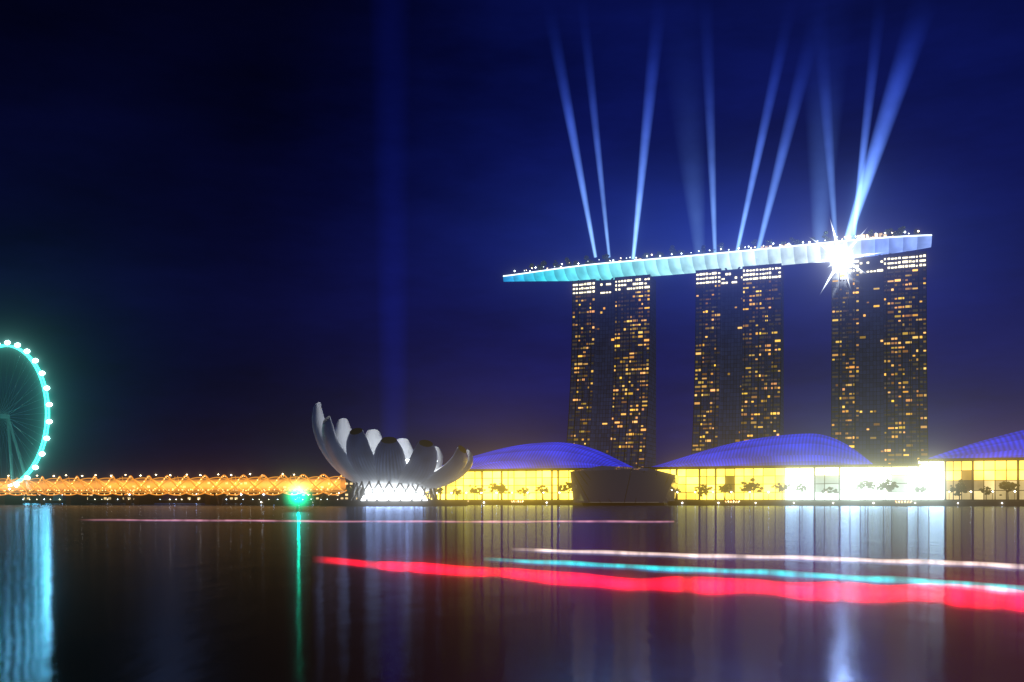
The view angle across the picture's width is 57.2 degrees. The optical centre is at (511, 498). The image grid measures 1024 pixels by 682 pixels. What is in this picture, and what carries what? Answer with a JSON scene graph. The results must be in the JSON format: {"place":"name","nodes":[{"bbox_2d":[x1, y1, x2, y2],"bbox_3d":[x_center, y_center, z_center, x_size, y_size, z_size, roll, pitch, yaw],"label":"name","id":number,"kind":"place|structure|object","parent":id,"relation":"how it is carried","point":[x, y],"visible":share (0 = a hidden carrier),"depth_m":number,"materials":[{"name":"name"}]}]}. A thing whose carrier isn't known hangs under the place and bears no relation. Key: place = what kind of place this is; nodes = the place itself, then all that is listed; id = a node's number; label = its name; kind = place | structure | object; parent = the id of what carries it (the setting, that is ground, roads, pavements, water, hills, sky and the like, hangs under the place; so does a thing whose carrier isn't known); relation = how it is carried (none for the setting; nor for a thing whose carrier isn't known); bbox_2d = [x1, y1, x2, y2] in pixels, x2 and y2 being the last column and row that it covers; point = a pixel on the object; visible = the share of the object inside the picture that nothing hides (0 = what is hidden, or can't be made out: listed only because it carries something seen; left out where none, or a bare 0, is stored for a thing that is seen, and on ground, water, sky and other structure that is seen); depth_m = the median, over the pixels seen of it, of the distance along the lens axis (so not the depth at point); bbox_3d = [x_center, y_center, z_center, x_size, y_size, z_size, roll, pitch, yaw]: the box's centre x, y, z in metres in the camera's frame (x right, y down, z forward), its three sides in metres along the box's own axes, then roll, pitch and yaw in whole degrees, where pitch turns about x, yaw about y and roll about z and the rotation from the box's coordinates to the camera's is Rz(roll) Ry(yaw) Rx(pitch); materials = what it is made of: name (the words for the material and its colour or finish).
{"place":"outdoors","nodes":[
{"label":"outdoors","id":0,"kind":"place"},
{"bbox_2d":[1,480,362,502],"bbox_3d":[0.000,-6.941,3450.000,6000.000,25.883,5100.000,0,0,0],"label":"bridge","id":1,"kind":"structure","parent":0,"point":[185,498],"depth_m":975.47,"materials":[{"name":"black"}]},
{"bbox_2d":[0,341,61,499],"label":"ferris wheel","id":2,"kind":"object","parent":1,"relation":"on","point":[5,416],"visible":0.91,"depth_m":986.62,"materials":[{"name":"silver metal"}]},
{"bbox_2d":[0,503,1023,681],"bbox_3d":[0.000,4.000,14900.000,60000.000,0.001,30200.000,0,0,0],"label":"water","id":3,"kind":"structure","parent":0,"point":[164,592],"depth_m":39.68,"materials":[{"name":"black liquid"}]},
{"bbox_2d":[0,474,346,505],"bbox_3d":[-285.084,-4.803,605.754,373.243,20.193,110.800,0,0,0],"label":"bridge","id":4,"kind":"structure","parent":3,"relation":"on","point":[214,484],"depth_m":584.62,"materials":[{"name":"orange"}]},
{"bbox_2d":[296,494,301,510],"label":"navigation beacon","id":5,"kind":"object","parent":3,"relation":"in","point":[298,495],"visible":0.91,"depth_m":299.87,"materials":[{"name":"green"}]},
{"bbox_2d":[312,402,472,505],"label":"lotus-shaped museum","id":6,"kind":"structure","parent":3,"relation":"on","point":[380,470],"depth_m":536.50,"materials":[{"name":"grey"}]},
{"bbox_2d":[464,500,475,504],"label":"boat","id":7,"kind":"object","parent":3,"relation":"on","point":[472,503],"visible":0.2,"depth_m":616.09,"materials":[{"name":"brown"}]},
{"bbox_2d":[508,500,530,504],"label":"boat","id":8,"kind":"object","parent":3,"relation":"on","point":[517,502],"visible":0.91,"depth_m":604.89,"materials":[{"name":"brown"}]},
{"bbox_2d":[720,500,747,505],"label":"boat","id":9,"kind":"object","parent":3,"relation":"on","point":[732,503],"visible":0.91,"depth_m":557.12,"materials":[{"name":"brown"}]},
{"bbox_2d":[890,500,920,505],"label":"boat","id":10,"kind":"object","parent":3,"relation":"on","point":[903,503],"visible":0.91,"depth_m":520.42,"materials":[{"name":"brown"}]},
{"bbox_2d":[245,501,1023,505],"bbox_3d":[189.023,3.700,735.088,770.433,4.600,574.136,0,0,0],"label":"promenade pavement","id":11,"kind":"structure","parent":0,"point":[882,503],"depth_m":552.35,"materials":[{"name":"grey concrete"}]},
{"bbox_2d":[305,483,323,495],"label":"promenade tree","id":12,"kind":"object","parent":11,"relation":"on","point":[311,488],"visible":0.45,"depth_m":695.11,"materials":[{"name":"green plant"}]},
{"bbox_2d":[329,488,344,499],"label":"promenade tree","id":13,"kind":"object","parent":11,"relation":"on","point":[336,489],"visible":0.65,"depth_m":683.15,"materials":[{"name":"green plant"}]},
{"bbox_2d":[345,486,356,496],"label":"promenade tree","id":14,"kind":"object","parent":11,"relation":"on","point":[349,489],"visible":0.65,"depth_m":678.33,"materials":[{"name":"green plant"}]},
{"bbox_2d":[427,488,443,494],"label":"promenade tree","id":15,"kind":"object","parent":11,"relation":"on","point":[439,490],"visible":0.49,"depth_m":662.49,"materials":[{"name":"green plant"}]},
{"bbox_2d":[452,488,461,499],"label":"promenade tree","id":16,"kind":"object","parent":11,"relation":"on","point":[456,491],"visible":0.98,"depth_m":647.13,"materials":[{"name":"green plant"}]},
{"bbox_2d":[469,485,485,500],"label":"promenade tree","id":17,"kind":"object","parent":11,"relation":"on","point":[471,490],"visible":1,"depth_m":647.90,"materials":[{"name":"green plant"}]},
{"bbox_2d":[488,483,510,500],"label":"promenade tree","id":18,"kind":"object","parent":11,"relation":"on","point":[501,488],"visible":1,"depth_m":642.77,"materials":[{"name":"green plant"}]},
{"bbox_2d":[516,487,529,497],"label":"promenade tree","id":19,"kind":"object","parent":11,"relation":"on","point":[524,491],"visible":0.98,"depth_m":639.53,"materials":[{"name":"green plant"}]},
{"bbox_2d":[535,485,548,500],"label":"promenade tree","id":20,"kind":"object","parent":11,"relation":"on","point":[541,490],"visible":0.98,"depth_m":636.77,"materials":[{"name":"green plant"}]},
{"bbox_2d":[557,482,571,500],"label":"promenade tree","id":21,"kind":"object","parent":11,"relation":"on","point":[564,487],"visible":0.68,"depth_m":621.50,"materials":[{"name":"green plant"}]},
{"bbox_2d":[566,274,655,466],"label":"hotel tower","id":22,"kind":"structure","parent":11,"relation":"on","point":[612,405],"depth_m":797.81,"materials":[{"name":"black glass"}]},
{"bbox_2d":[568,278,649,466],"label":"lit windows","id":23,"kind":"structure","parent":22,"relation":"in","point":[640,283],"depth_m":794.29,"materials":[{"name":"yellow glass"}]},
{"bbox_2d":[503,226,931,281],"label":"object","id":24,"kind":"structure","parent":22,"relation":"on","point":[871,243],"depth_m":759.14,"materials":[{"name":"white metal"}]},
{"bbox_2d":[570,466,678,504],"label":"crystal pavilion","id":25,"kind":"structure","parent":11,"relation":"on","point":[607,485],"depth_m":566.78,"materials":[{"name":"black glass"}]},
{"bbox_2d":[251,499,1023,500],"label":"quay railing","id":26,"kind":"object","parent":11,"relation":"on","point":[905,499],"visible":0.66,"depth_m":525.78,"materials":[{"name":"black"}]},
{"bbox_2d":[274,491,1015,503],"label":"promenade lamp posts","id":27,"kind":"object","parent":11,"relation":"on","point":[731,496],"visible":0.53,"depth_m":565.31,"materials":[{"name":"black"}]},
{"bbox_2d":[694,485,712,500],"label":"promenade tree","id":28,"kind":"object","parent":11,"relation":"on","point":[704,488],"visible":1,"depth_m":596.78,"materials":[{"name":"green plant"}]},
{"bbox_2d":[714,483,732,499],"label":"promenade tree","id":29,"kind":"object","parent":11,"relation":"on","point":[723,488],"visible":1,"depth_m":593.52,"materials":[{"name":"green plant"}]},
{"bbox_2d":[425,457,1023,500],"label":"glass facade","id":30,"kind":"structure","parent":11,"relation":"on","point":[937,477],"depth_m":594.32,"materials":[{"name":"yellow glass"}]},
{"bbox_2d":[442,442,631,468],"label":"curved roof","id":31,"kind":"structure","parent":30,"relation":"on","point":[552,455],"depth_m":675.47,"materials":[{"name":"blue metal"}]},
{"bbox_2d":[652,434,871,466],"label":"curved roof","id":32,"kind":"structure","parent":30,"relation":"on","point":[805,449],"depth_m":621.06,"materials":[{"name":"blue metal"}]},
{"bbox_2d":[916,430,1023,463],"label":"curved roof","id":33,"kind":"structure","parent":30,"relation":"on","point":[1007,445],"depth_m":573.08,"materials":[{"name":"blue metal"}]},
{"bbox_2d":[691,263,783,454],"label":"hotel tower","id":34,"kind":"structure","parent":11,"relation":"on","point":[739,361],"depth_m":761.11,"materials":[{"name":"black glass"}]},
{"bbox_2d":[693,267,780,450],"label":"lit windows","id":35,"kind":"structure","parent":34,"relation":"in","point":[773,285],"depth_m":758.29,"materials":[{"name":"yellow glass"}]},
{"bbox_2d":[739,478,763,500],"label":"promenade tree","id":36,"kind":"object","parent":11,"relation":"on","point":[750,486],"visible":1,"depth_m":580.40,"materials":[{"name":"green plant"}]},
{"bbox_2d":[771,483,792,500],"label":"promenade tree","id":37,"kind":"object","parent":11,"relation":"on","point":[780,487],"visible":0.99,"depth_m":576.18,"materials":[{"name":"green plant"}]},
{"bbox_2d":[792,483,809,500],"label":"promenade tree","id":38,"kind":"object","parent":11,"relation":"on","point":[800,485],"visible":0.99,"depth_m":577.08,"materials":[{"name":"green plant"}]},
{"bbox_2d":[821,487,842,500],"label":"promenade tree","id":39,"kind":"object","parent":11,"relation":"on","point":[835,491],"visible":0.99,"depth_m":564.56,"materials":[{"name":"green plant"}]},
{"bbox_2d":[855,480,880,500],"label":"promenade tree","id":40,"kind":"object","parent":11,"relation":"on","point":[868,485],"visible":1,"depth_m":563.31,"materials":[{"name":"green plant"}]},
{"bbox_2d":[831,250,927,463],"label":"hotel tower","id":41,"kind":"structure","parent":11,"relation":"on","point":[879,407],"depth_m":722.10,"materials":[{"name":"black glass"}]},
{"bbox_2d":[832,254,926,463],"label":"lit windows","id":42,"kind":"structure","parent":41,"relation":"in","point":[854,261],"depth_m":719.86,"materials":[{"name":"yellow glass"}]},
{"bbox_2d":[872,478,898,500],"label":"promenade tree","id":43,"kind":"object","parent":11,"relation":"on","point":[889,487],"visible":0.96,"depth_m":551.96,"materials":[{"name":"green plant"}]},
{"bbox_2d":[912,486,926,500],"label":"promenade tree","id":44,"kind":"object","parent":11,"relation":"on","point":[922,489],"visible":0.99,"depth_m":548.18,"materials":[{"name":"green plant"}]},
{"bbox_2d":[949,479,967,500],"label":"promenade tree","id":45,"kind":"object","parent":11,"relation":"on","point":[960,487],"visible":0.98,"depth_m":538.59,"materials":[{"name":"green plant"}]},
{"bbox_2d":[979,486,991,500],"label":"promenade tree","id":46,"kind":"object","parent":11,"relation":"on","point":[984,491],"visible":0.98,"depth_m":538.57,"materials":[{"name":"green plant"}]},
{"bbox_2d":[999,481,1019,500],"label":"promenade tree","id":47,"kind":"object","parent":11,"relation":"on","point":[1007,485],"visible":0.99,"depth_m":529.94,"materials":[{"name":"green plant"}]}
]}

